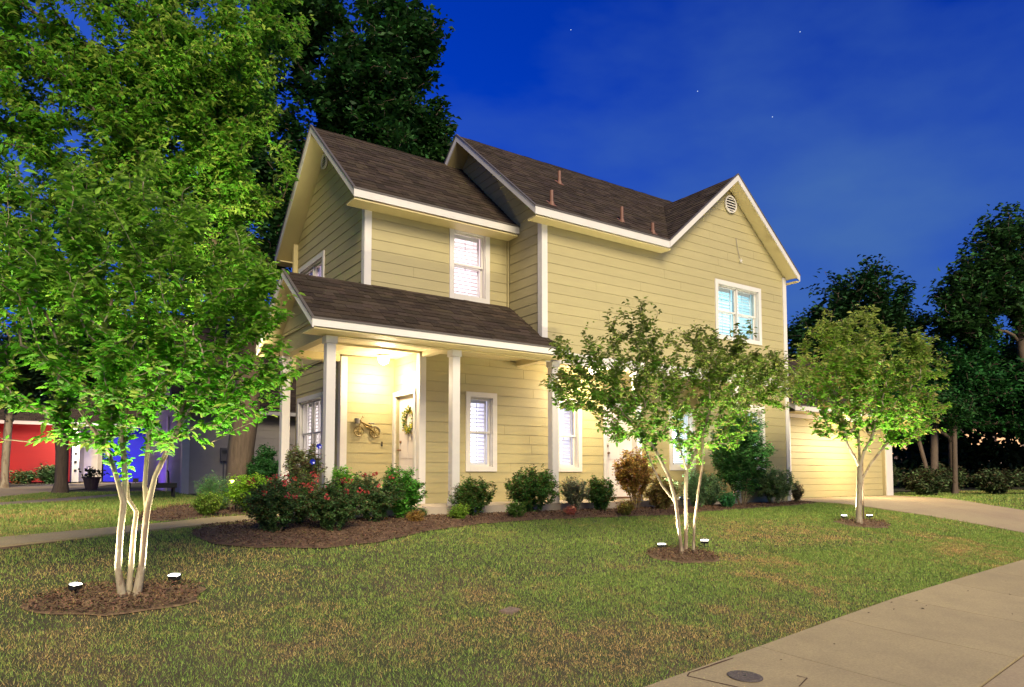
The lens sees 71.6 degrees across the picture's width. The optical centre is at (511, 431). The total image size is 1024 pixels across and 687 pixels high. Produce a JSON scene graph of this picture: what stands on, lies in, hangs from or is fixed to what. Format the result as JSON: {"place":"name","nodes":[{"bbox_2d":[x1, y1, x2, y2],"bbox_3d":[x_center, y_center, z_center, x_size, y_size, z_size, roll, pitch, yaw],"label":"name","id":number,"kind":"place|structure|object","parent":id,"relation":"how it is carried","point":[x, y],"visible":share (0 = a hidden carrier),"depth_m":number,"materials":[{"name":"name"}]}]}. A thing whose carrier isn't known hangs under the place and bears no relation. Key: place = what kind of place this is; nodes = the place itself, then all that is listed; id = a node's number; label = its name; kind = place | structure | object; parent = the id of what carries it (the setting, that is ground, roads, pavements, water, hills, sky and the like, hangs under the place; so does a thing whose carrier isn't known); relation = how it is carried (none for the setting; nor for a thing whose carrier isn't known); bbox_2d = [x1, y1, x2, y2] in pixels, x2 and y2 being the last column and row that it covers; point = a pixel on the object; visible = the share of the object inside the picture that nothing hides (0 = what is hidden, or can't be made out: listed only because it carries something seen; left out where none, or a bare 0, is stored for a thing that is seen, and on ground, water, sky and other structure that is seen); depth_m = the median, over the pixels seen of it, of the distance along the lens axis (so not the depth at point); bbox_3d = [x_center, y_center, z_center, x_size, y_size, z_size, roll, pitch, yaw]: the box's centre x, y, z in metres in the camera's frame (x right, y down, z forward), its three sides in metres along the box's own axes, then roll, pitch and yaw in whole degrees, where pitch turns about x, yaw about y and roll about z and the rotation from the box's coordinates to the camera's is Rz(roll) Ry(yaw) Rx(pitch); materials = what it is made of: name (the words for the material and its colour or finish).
{"place":"outdoors","nodes":[
{"label":"outdoors","id":0,"kind":"place"},
{"bbox_2d":[0,494,131,504],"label":"neighbour path","id":1,"kind":"structure","parent":0,"point":[51,500],"depth_m":16.06,"materials":[{"name":"concrete"}]},
{"bbox_2d":[0,482,142,496],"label":"neighbour driveway","id":2,"kind":"structure","parent":0,"point":[16,490],"depth_m":23.48,"materials":[{"name":"concrete"}]},
{"bbox_2d":[0,490,247,526],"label":"lawn grass","id":3,"kind":"structure","parent":0,"point":[52,511],"depth_m":13.05,"materials":[{"name":"green plant"}]},
{"bbox_2d":[0,481,1023,686],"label":"ground","id":4,"kind":"structure","parent":0,"point":[177,568],"depth_m":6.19,"materials":[{"name":"green plant"}]},
{"bbox_2d":[9,469,38,483],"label":"shrub","id":5,"kind":"object","parent":4,"relation":"on","point":[22,477],"visible":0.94,"depth_m":33.39,"materials":[{"name":"green plant"}]},
{"bbox_2d":[0,329,85,487],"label":"yard tree","id":6,"kind":"object","parent":4,"relation":"on","point":[5,454],"visible":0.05,"depth_m":24.38,"materials":[{"name":"green plant"}]},
{"bbox_2d":[34,462,54,483],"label":"shrub","id":7,"kind":"object","parent":4,"relation":"on","point":[46,474],"visible":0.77,"depth_m":33.71,"materials":[{"name":"green plant"}]},
{"bbox_2d":[0,391,145,481],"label":"neighbour house","id":8,"kind":"structure","parent":4,"relation":"on","point":[27,427],"depth_m":35.15,"materials":[{"name":"red paint"}]},
{"bbox_2d":[83,447,97,476],"bbox_3d":[-21.978,1.574,37.032,0.620,2.100,0.095,2,-4,-34],"label":"door","id":9,"kind":"structure","parent":8,"relation":"in","point":[90,458],"depth_m":37.01,"materials":[{"name":"white paint"}]},
{"bbox_2d":[0,297,163,492],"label":"yard tree","id":10,"kind":"object","parent":4,"relation":"on","point":[31,385],"visible":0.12,"depth_m":19.58,"materials":[{"name":"green plant"}]},
{"bbox_2d":[78,466,109,489],"bbox_3d":[-13.875,1.538,23.452,0.838,0.773,0.816,1,-4,-9],"label":"plant pot","id":11,"kind":"object","parent":4,"relation":"on","point":[90,482],"visible":1,"depth_m":23.35,"materials":[{"name":"plastic"}]},
{"bbox_2d":[20,583,205,615],"bbox_3d":[-3.270,1.389,5.923,1.380,0.134,0.838,2,-4,-34],"label":"mulch ring","id":12,"kind":"object","parent":4,"relation":"on","point":[41,610],"visible":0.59,"depth_m":5.78,"materials":[{"name":"wood"}]},
{"bbox_2d":[68,581,82,594],"bbox_3d":[-3.631,1.335,5.902,0.084,0.164,0.110,0,-4,4],"label":"garden floodlight","id":13,"kind":"object","parent":12,"relation":"on","point":[74,586],"visible":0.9,"depth_m":5.88,"materials":[{"name":"brown metal"}]},
{"bbox_2d":[0,142,311,596],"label":"crape myrtle","id":14,"kind":"object","parent":12,"relation":"on","point":[159,350],"visible":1,"depth_m":5.92,"materials":[{"name":"green plant"}]},
{"bbox_2d":[167,572,180,585],"bbox_3d":[-3.036,1.354,6.379,0.110,0.166,0.084,-1,-4,18],"label":"garden floodlight","id":15,"kind":"object","parent":12,"relation":"on","point":[173,576],"visible":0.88,"depth_m":6.37,"materials":[{"name":"brown metal"}]},
{"bbox_2d":[0,514,278,549],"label":"front walk","id":16,"kind":"structure","parent":4,"relation":"on","point":[7,542],"depth_m":8.17,"materials":[{"name":"concrete"}]},
{"bbox_2d":[0,0,316,503],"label":"elm tree","id":17,"kind":"object","parent":4,"relation":"on","point":[176,79],"visible":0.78,"depth_m":12.31,"materials":[{"name":"green plant"}]},
{"bbox_2d":[153,470,176,497],"bbox_3d":[-8.533,1.295,17.372,0.560,0.696,0.360,2,-4,-34],"label":"bench","id":18,"kind":"object","parent":4,"relation":"on","point":[172,486],"visible":0.59,"depth_m":17.30,"materials":[{"name":"brown metal"}]},
{"bbox_2d":[130,504,251,520],"bbox_3d":[-5.121,1.391,12.562,3.341,0.068,4.398,2,-4,-34],"label":"mulch bed","id":19,"kind":"object","parent":4,"relation":"on","point":[189,516],"visible":0.23,"depth_m":11.40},
{"bbox_2d":[189,489,232,515],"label":"yellow green shrub","id":20,"kind":"object","parent":19,"relation":"on","point":[204,504],"visible":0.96,"depth_m":11.04,"materials":[{"name":"green plant"}]},
{"bbox_2d":[191,470,238,509],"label":"rosemary bush","id":21,"kind":"object","parent":19,"relation":"on","point":[207,488],"visible":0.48,"depth_m":12.23,"materials":[{"name":"green plant"}]},
{"bbox_2d":[222,472,271,512],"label":"yellow green shrub","id":22,"kind":"object","parent":19,"relation":"on","point":[235,491],"visible":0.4,"depth_m":11.70,"materials":[{"name":"green plant"}]},
{"bbox_2d":[244,443,278,485],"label":"evergreen shrub","id":23,"kind":"object","parent":19,"relation":"on","point":[264,464],"visible":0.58,"depth_m":14.92,"materials":[{"name":"green plant"}]},
{"bbox_2d":[135,312,295,493],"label":"neighbour garage","id":24,"kind":"structure","parent":4,"relation":"on","point":[192,460],"depth_m":21.14,"materials":[{"name":"grey paint"}]},
{"bbox_2d":[195,0,461,301],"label":"shade tree","id":25,"kind":"object","parent":4,"relation":"on","point":[376,81],"visible":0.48,"depth_m":22.82,"materials":[{"name":"green plant"}]},
{"bbox_2d":[20,500,891,612],"bbox_3d":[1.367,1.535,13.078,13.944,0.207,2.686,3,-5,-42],"label":"mulch bed","id":26,"kind":"object","parent":4,"relation":"on","point":[282,544],"visible":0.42,"depth_m":9.13,"materials":[{"name":"brown wood"}]},
{"bbox_2d":[233,475,312,532],"bbox_3d":[-2.947,0.929,8.752,0.968,0.795,0.900,2,-4,-34],"label":"rose bush","id":27,"kind":"object","parent":26,"relation":"on","point":[268,503],"visible":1,"depth_m":8.63,"materials":[{"name":"green plant"}]},
{"bbox_2d":[267,469,325,523],"bbox_3d":[-2.869,0.909,9.463,0.794,0.818,0.815,-1,-4,13],"label":"rose bush","id":28,"kind":"object","parent":26,"relation":"on","point":[301,483],"visible":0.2,"depth_m":9.44,"materials":[{"name":"green plant"}]},
{"bbox_2d":[282,443,327,519],"bbox_3d":[-2.950,0.729,10.041,0.651,1.171,0.583,2,-4,-34],"label":"nandina","id":29,"kind":"object","parent":26,"relation":"on","point":[304,463],"visible":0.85,"depth_m":9.97,"materials":[{"name":"green plant"}]},
{"bbox_2d":[316,443,321,478],"bbox_3d":[-2.704,0.734,9.915,0.086,1.142,0.030,2,-4,-34],"label":"glass ornament","id":30,"kind":"object","parent":26,"relation":"on","point":[318,446],"visible":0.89,"depth_m":9.94,"materials":[{"name":"blue glass"}]},
{"bbox_2d":[298,476,369,530],"bbox_3d":[-2.276,0.964,9.097,0.906,0.782,0.789,2,-4,-34],"label":"rose bush","id":31,"kind":"object","parent":26,"relation":"on","point":[330,503],"visible":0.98,"depth_m":8.99,"materials":[{"name":"green plant"}]},
{"bbox_2d":[331,464,361,517],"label":"evergreen shrub","id":32,"kind":"object","parent":26,"relation":"on","point":[342,474],"visible":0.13,"depth_m":10.28,"materials":[{"name":"green plant"}]},
{"bbox_2d":[346,470,406,521],"bbox_3d":[-1.911,0.956,10.018,0.884,0.814,0.833,0,-4,6],"label":"rose bush","id":33,"kind":"object","parent":26,"relation":"on","point":[379,503],"visible":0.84,"depth_m":9.88,"materials":[{"name":"green plant"}]},
{"bbox_2d":[381,463,427,518],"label":"evergreen shrub","id":34,"kind":"object","parent":26,"relation":"on","point":[411,486],"visible":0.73,"depth_m":10.44,"materials":[{"name":"green plant"}]},
{"bbox_2d":[405,509,424,521],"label":"shrub","id":35,"kind":"object","parent":26,"relation":"on","point":[414,516],"visible":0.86,"depth_m":10.15,"materials":[{"name":"plant"}]},
{"bbox_2d":[415,506,428,516],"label":"shrub","id":36,"kind":"object","parent":26,"relation":"on","point":[425,511],"visible":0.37,"depth_m":10.77,"materials":[{"name":"green plant"}]},
{"bbox_2d":[447,503,469,518],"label":"shrub","id":37,"kind":"object","parent":26,"relation":"on","point":[457,512],"visible":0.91,"depth_m":10.64,"materials":[{"name":"green plant"}]},
{"bbox_2d":[448,474,497,515],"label":"evergreen shrub","id":38,"kind":"object","parent":26,"relation":"on","point":[471,494],"visible":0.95,"depth_m":11.19,"materials":[{"name":"green plant"}]},
{"bbox_2d":[505,498,526,517],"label":"shrub","id":39,"kind":"object","parent":26,"relation":"on","point":[512,508],"visible":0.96,"depth_m":11.23,"materials":[{"name":"green plant"}]},
{"bbox_2d":[504,463,562,511],"bbox_3d":[0.338,1.018,12.169,1.088,0.951,0.972,2,-4,-34],"label":"evergreen shrub","id":40,"kind":"object","parent":26,"relation":"on","point":[531,487],"visible":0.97,"depth_m":12.05,"materials":[{"name":"green plant"}]},
{"bbox_2d":[563,504,577,514],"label":"shrub","id":41,"kind":"object","parent":26,"relation":"on","point":[570,510],"visible":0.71,"depth_m":11.81,"materials":[{"name":"red plant"}]},
{"bbox_2d":[558,476,590,508],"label":"sage bush","id":42,"kind":"object","parent":26,"relation":"on","point":[570,488],"visible":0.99,"depth_m":12.41,"materials":[{"name":"green plant"}]},
{"bbox_2d":[585,473,617,509],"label":"evergreen shrub","id":43,"kind":"object","parent":26,"relation":"on","point":[601,494],"visible":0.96,"depth_m":12.70,"materials":[{"name":"green plant"}]},
{"bbox_2d":[615,500,635,514],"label":"shrub","id":44,"kind":"object","parent":26,"relation":"on","point":[623,508],"visible":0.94,"depth_m":12.29,"materials":[{"name":"green plant"}]},
{"bbox_2d":[611,447,661,508],"bbox_3d":[2.354,0.898,13.425,0.972,1.251,0.923,1,-4,-9],"label":"orange nandina","id":45,"kind":"object","parent":26,"relation":"on","point":[629,471],"visible":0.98,"depth_m":13.27,"materials":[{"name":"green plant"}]},
{"bbox_2d":[643,478,680,508],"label":"shrub","id":46,"kind":"object","parent":26,"relation":"on","point":[658,495],"visible":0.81,"depth_m":13.34,"materials":[{"name":"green plant"}]},
{"bbox_2d":[648,476,683,506],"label":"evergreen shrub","id":47,"kind":"object","parent":26,"relation":"on","point":[675,481],"visible":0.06,"depth_m":14.01,"materials":[{"name":"green plant"}]},
{"bbox_2d":[679,468,715,506],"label":"sage bush","id":48,"kind":"object","parent":26,"relation":"on","point":[705,491],"visible":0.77,"depth_m":14.02,"materials":[{"name":"green plant"}]},
{"bbox_2d":[704,472,727,505],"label":"sage bush","id":49,"kind":"object","parent":26,"relation":"on","point":[713,495],"visible":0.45,"depth_m":14.69,"materials":[{"name":"green plant"}]},
{"bbox_2d":[715,491,738,506],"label":"shrub","id":50,"kind":"object","parent":26,"relation":"on","point":[726,500],"visible":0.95,"depth_m":14.34,"materials":[{"name":"green plant"}]},
{"bbox_2d":[708,408,777,504],"bbox_3d":[4.836,0.500,15.016,1.569,2.242,1.374,2,-4,-34],"label":"tall shrub","id":51,"kind":"object","parent":26,"relation":"on","point":[740,463],"visible":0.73,"depth_m":14.80,"materials":[{"name":"green plant"}]},
{"bbox_2d":[750,466,799,503],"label":"sage bush","id":52,"kind":"object","parent":26,"relation":"on","point":[770,490],"visible":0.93,"depth_m":15.61,"materials":[{"name":"green plant"}]},
{"bbox_2d":[791,481,805,501],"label":"shrub","id":53,"kind":"object","parent":26,"relation":"on","point":[797,493],"visible":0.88,"depth_m":16.66,"materials":[{"name":"green plant"}]},
{"bbox_2d":[499,606,520,615],"bbox_3d":[-0.017,1.642,6.458,0.120,0.050,0.220,6,0,27],"label":"valve cover","id":54,"kind":"object","parent":4,"relation":"on","point":[510,610],"visible":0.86,"depth_m":6.41,"materials":[{"name":"concrete"}]},
{"bbox_2d":[0,319,1023,487],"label":"woods","id":55,"kind":"object","parent":4,"relation":"on","point":[988,452],"visible":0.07,"depth_m":33.61,"materials":[{"name":"green plant"}]},
{"bbox_2d":[255,124,800,517],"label":"yellow house","id":56,"kind":"structure","parent":4,"relation":"on","point":[464,282],"depth_m":13.49,"materials":[{"name":"beige paint"}]},
{"bbox_2d":[296,392,322,469],"bbox_3d":[-3.851,0.038,14.460,0.598,1.510,1.600,2,-4,-34],"label":"window","id":57,"kind":"structure","parent":56,"relation":"in","point":[309,425],"depth_m":14.78,"materials":[{"name":"white glass"}]},
{"bbox_2d":[298,250,324,276],"bbox_3d":[-3.871,-2.768,14.607,0.598,1.430,1.560,2,-4,-34],"label":"window","id":58,"kind":"structure","parent":56,"relation":"in","point":[316,269],"depth_m":14.49,"materials":[{"name":"white paint"}]},
{"bbox_2d":[354,416,379,437],"bbox_3d":[-2.666,-0.078,13.125,0.530,0.393,0.105,2,-4,-34],"label":"metal bicycle","id":59,"kind":"object","parent":56,"relation":"attached to","point":[358,420],"visible":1,"depth_m":13.11,"materials":[{"name":"brown metal"}]},
{"bbox_2d":[378,354,389,364],"bbox_3d":[-2.345,-1.309,12.965,0.220,0.180,0.220,2,-4,-34],"label":"ceiling light","id":60,"kind":"object","parent":56,"relation":"attached to","point":[383,359],"visible":1,"depth_m":12.89,"materials":[{"name":"white glass"}]},
{"bbox_2d":[392,388,415,479],"bbox_3d":[-1.941,0.283,13.070,0.145,2.070,0.960,2,-4,-34],"label":"door","id":61,"kind":"structure","parent":56,"relation":"in","point":[407,449],"depth_m":13.18,"materials":[{"name":"white paint"}]},
{"bbox_2d":[400,405,412,440],"bbox_3d":[-1.918,-0.177,13.045,0.122,0.705,0.523,2,-4,-34],"label":"wreath","id":62,"kind":"object","parent":61,"relation":"attached to","point":[404,422],"visible":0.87,"depth_m":13.06,"materials":[{"name":"green plant"}]},
{"bbox_2d":[449,228,489,303],"bbox_3d":[-0.948,-3.118,13.557,0.870,1.400,0.598,2,-4,-34],"label":"window","id":63,"kind":"structure","parent":56,"relation":"in","point":[469,271],"depth_m":13.53,"materials":[{"name":"white glass"}]},
{"bbox_2d":[465,391,496,471],"bbox_3d":[-0.729,0.025,13.514,0.680,1.480,0.598,2,-4,-34],"label":"window","id":64,"kind":"structure","parent":56,"relation":"in","point":[481,408],"depth_m":13.44,"materials":[{"name":"white glass"}]},
{"bbox_2d":[558,399,581,471],"bbox_3d":[1.003,0.097,14.691,0.670,1.480,0.598,2,-4,-34],"label":"window","id":65,"kind":"structure","parent":56,"relation":"in","point":[570,423],"depth_m":14.64,"materials":[{"name":"white glass"}]},
{"bbox_2d":[603,404,631,498],"bbox_3d":[2.316,0.394,15.286,1.010,2.120,0.145,2,-4,-34],"label":"door","id":66,"kind":"structure","parent":56,"relation":"in","point":[611,453],"depth_m":15.21,"materials":[{"name":"white paint"}]},
{"bbox_2d":[669,409,695,469],"bbox_3d":[3.764,0.192,16.568,0.850,1.440,0.598,2,-4,-34],"label":"window","id":67,"kind":"structure","parent":56,"relation":"in","point":[677,462],"depth_m":16.53,"materials":[{"name":"white glass"}]},
{"bbox_2d":[714,278,761,344],"bbox_3d":[4.953,-2.655,16.220,1.590,1.320,0.598,2,-4,-34],"label":"window","id":68,"kind":"structure","parent":56,"relation":"in","point":[742,305],"depth_m":16.30,"materials":[{"name":"white glass"}]},
{"bbox_2d":[743,405,765,469],"bbox_3d":[5.333,0.161,16.308,0.750,1.470,0.598,2,-4,-34],"label":"window","id":69,"kind":"structure","parent":56,"relation":"in","point":[751,409],"depth_m":16.26,"materials":[{"name":"white paint"}]},
{"bbox_2d":[646,548,719,562],"bbox_3d":[2.278,1.641,9.391,1.138,0.121,0.767,2,-4,-34],"label":"mulch ring","id":70,"kind":"object","parent":4,"relation":"on","point":[680,561],"visible":0.56,"depth_m":9.22,"materials":[{"name":"wood"}]},
{"bbox_2d":[657,542,665,549],"bbox_3d":[2.020,1.583,9.571,0.116,0.163,0.072,1,-4,-21],"label":"garden floodlight","id":71,"kind":"object","parent":70,"relation":"on","point":[661,544],"visible":0.89,"depth_m":9.56,"materials":[{"name":"brown metal"}]},
{"bbox_2d":[539,296,813,553],"bbox_3d":[2.620,0.018,9.835,5.638,3.388,1.824,2,-4,-34],"label":"crape myrtle","id":72,"kind":"object","parent":70,"relation":"on","point":[721,371],"visible":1,"depth_m":9.31,"materials":[{"name":"green plant"}]},
{"bbox_2d":[700,539,708,546],"bbox_3d":[2.735,1.610,10.082,0.110,0.164,0.085,-1,-4,13],"label":"garden floodlight","id":73,"kind":"object","parent":70,"relation":"on","point":[704,541],"visible":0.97,"depth_m":10.07,"materials":[{"name":"brown metal"}]},
{"bbox_2d":[788,358,906,497],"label":"garage","id":74,"kind":"structure","parent":4,"relation":"on","point":[820,467],"depth_m":20.55,"materials":[{"name":"beige paint"}]},
{"bbox_2d":[790,418,882,497],"bbox_3d":[9.494,0.733,20.734,4.840,2.348,0.040,2,-4,-34],"label":"garage door","id":75,"kind":"structure","parent":74,"relation":"in","point":[842,474],"depth_m":20.48,"materials":[{"name":"beige paint"}]},
{"bbox_2d":[833,519,890,527],"bbox_3d":[6.721,1.751,13.482,1.420,0.125,0.789,2,-4,-34],"label":"mulch ring","id":76,"kind":"object","parent":4,"relation":"on","point":[861,525],"visible":0.56,"depth_m":13.29,"materials":[{"name":"wood"}]},
{"bbox_2d":[862,464,864,520],"bbox_3d":[6.839,1.157,13.831,0.046,1.200,0.036,2,-4,-34],"label":"tree stake","id":77,"kind":"object","parent":76,"relation":"on","point":[863,495],"visible":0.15,"depth_m":13.81,"materials":[{"name":"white wood"}]},
{"bbox_2d":[783,304,953,523],"bbox_3d":[7.136,-0.365,13.901,6.228,4.365,2.256,2,-4,-34],"label":"crape myrtle","id":78,"kind":"object","parent":76,"relation":"on","point":[861,368],"visible":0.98,"depth_m":13.32,"materials":[{"name":"green plant"}]},
{"bbox_2d":[787,254,942,397],"bbox_3d":[13.357,-2.388,28.586,8.536,9.577,4.969,1,-4,-14],"label":"shade tree","id":79,"kind":"object","parent":4,"relation":"on","point":[843,301],"visible":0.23,"depth_m":27.78,"materials":[{"name":"green plant"}]},
{"bbox_2d":[892,460,908,485],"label":"brush clump","id":80,"kind":"object","parent":4,"relation":"on","point":[897,475],"visible":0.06,"depth_m":25.04,"materials":[{"name":"green plant"}]},
{"bbox_2d":[895,390,945,468],"bbox_3d":[13.566,0.339,23.534,2.207,3.624,1.542,7,-8,-63],"label":"roadside tree","id":81,"kind":"object","parent":4,"relation":"on","point":[921,451],"visible":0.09,"depth_m":23.35,"materials":[{"name":"brown plant"}]},
{"bbox_2d":[896,465,956,495],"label":"brush clump","id":82,"kind":"object","parent":4,"relation":"on","point":[923,481],"visible":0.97,"depth_m":22.09,"materials":[{"name":"green plant"}]},
{"bbox_2d":[916,380,967,473],"bbox_3d":[14.854,0.196,24.820,2.032,4.059,1.653,2,-4,-34],"label":"roadside tree","id":83,"kind":"object","parent":4,"relation":"on","point":[934,450],"visible":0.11,"depth_m":24.66,"materials":[{"name":"brown plant"}]},
{"bbox_2d":[909,461,977,492],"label":"brush clump","id":84,"kind":"object","parent":4,"relation":"on","point":[962,473],"visible":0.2,"depth_m":25.32,"materials":[{"name":"green plant"}]},
{"bbox_2d":[867,489,1023,533],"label":"lawn grass","id":85,"kind":"structure","parent":4,"relation":"on","point":[1015,495],"depth_m":21.12,"materials":[{"name":"green plant"}]},
{"bbox_2d":[876,326,1023,490],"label":"shade tree","id":86,"kind":"object","parent":4,"relation":"on","point":[975,369],"visible":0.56,"depth_m":27.38,"materials":[{"name":"green plant"}]},
{"bbox_2d":[932,387,982,493],"bbox_3d":[15.212,0.327,24.305,2.168,3.743,1.528,2,-4,-34],"label":"roadside tree","id":87,"kind":"object","parent":4,"relation":"on","point":[956,415],"visible":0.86,"depth_m":24.10,"materials":[{"name":"green plant"}]},
{"bbox_2d":[894,429,1022,478],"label":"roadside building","id":88,"kind":"structure","parent":4,"relation":"on","point":[1001,439],"depth_m":55.39,"materials":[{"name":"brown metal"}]},
{"bbox_2d":[915,201,1023,383],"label":"shade tree","id":89,"kind":"object","parent":4,"relation":"on","point":[984,289],"visible":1,"depth_m":26.99,"materials":[{"name":"green plant"}]},
{"bbox_2d":[964,467,1023,494],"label":"brush clump","id":90,"kind":"object","parent":4,"relation":"on","point":[995,481],"visible":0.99,"depth_m":23.61,"materials":[{"name":"green plant"}]},
{"bbox_2d":[983,657,1023,686],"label":"kerb strip","id":91,"kind":"object","parent":4,"relation":"on","point":[1012,675],"visible":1,"depth_m":5.29,"materials":[{"name":"concrete"}]},
{"bbox_2d":[1011,467,1023,489],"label":"brush clump","id":92,"kind":"object","parent":4,"relation":"on","point":[1022,471],"visible":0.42,"depth_m":24.05,"materials":[{"name":"green plant"}]},
{"bbox_2d":[0,0,1023,459],"label":"sky","id":93,"kind":"structure","parent":0,"point":[894,127],"materials":[{"name":"blue"}]},
{"bbox_2d":[645,560,1023,686],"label":"pavement","id":94,"kind":"structure","parent":0,"point":[966,631],"depth_m":6.06,"materials":[{"name":"concrete"}]},
{"bbox_2d":[159,514,1010,659],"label":"fallen leaves","id":95,"kind":"object","parent":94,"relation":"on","point":[630,582],"visible":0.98,"depth_m":7.66,"materials":[{"name":"brown plant"}]},
{"bbox_2d":[727,670,762,681],"bbox_3d":[1.683,1.766,5.124,0.250,0.010,0.250,1,-2,44],"label":"utility cover","id":96,"kind":"object","parent":94,"relation":"on","point":[743,676],"visible":1,"depth_m":5.11,"materials":[{"name":"metal"}]},
{"bbox_2d":[791,495,1023,532],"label":"driveway","id":97,"kind":"structure","parent":0,"point":[1008,519],"depth_m":16.81,"materials":[{"name":"concrete"}]}
]}

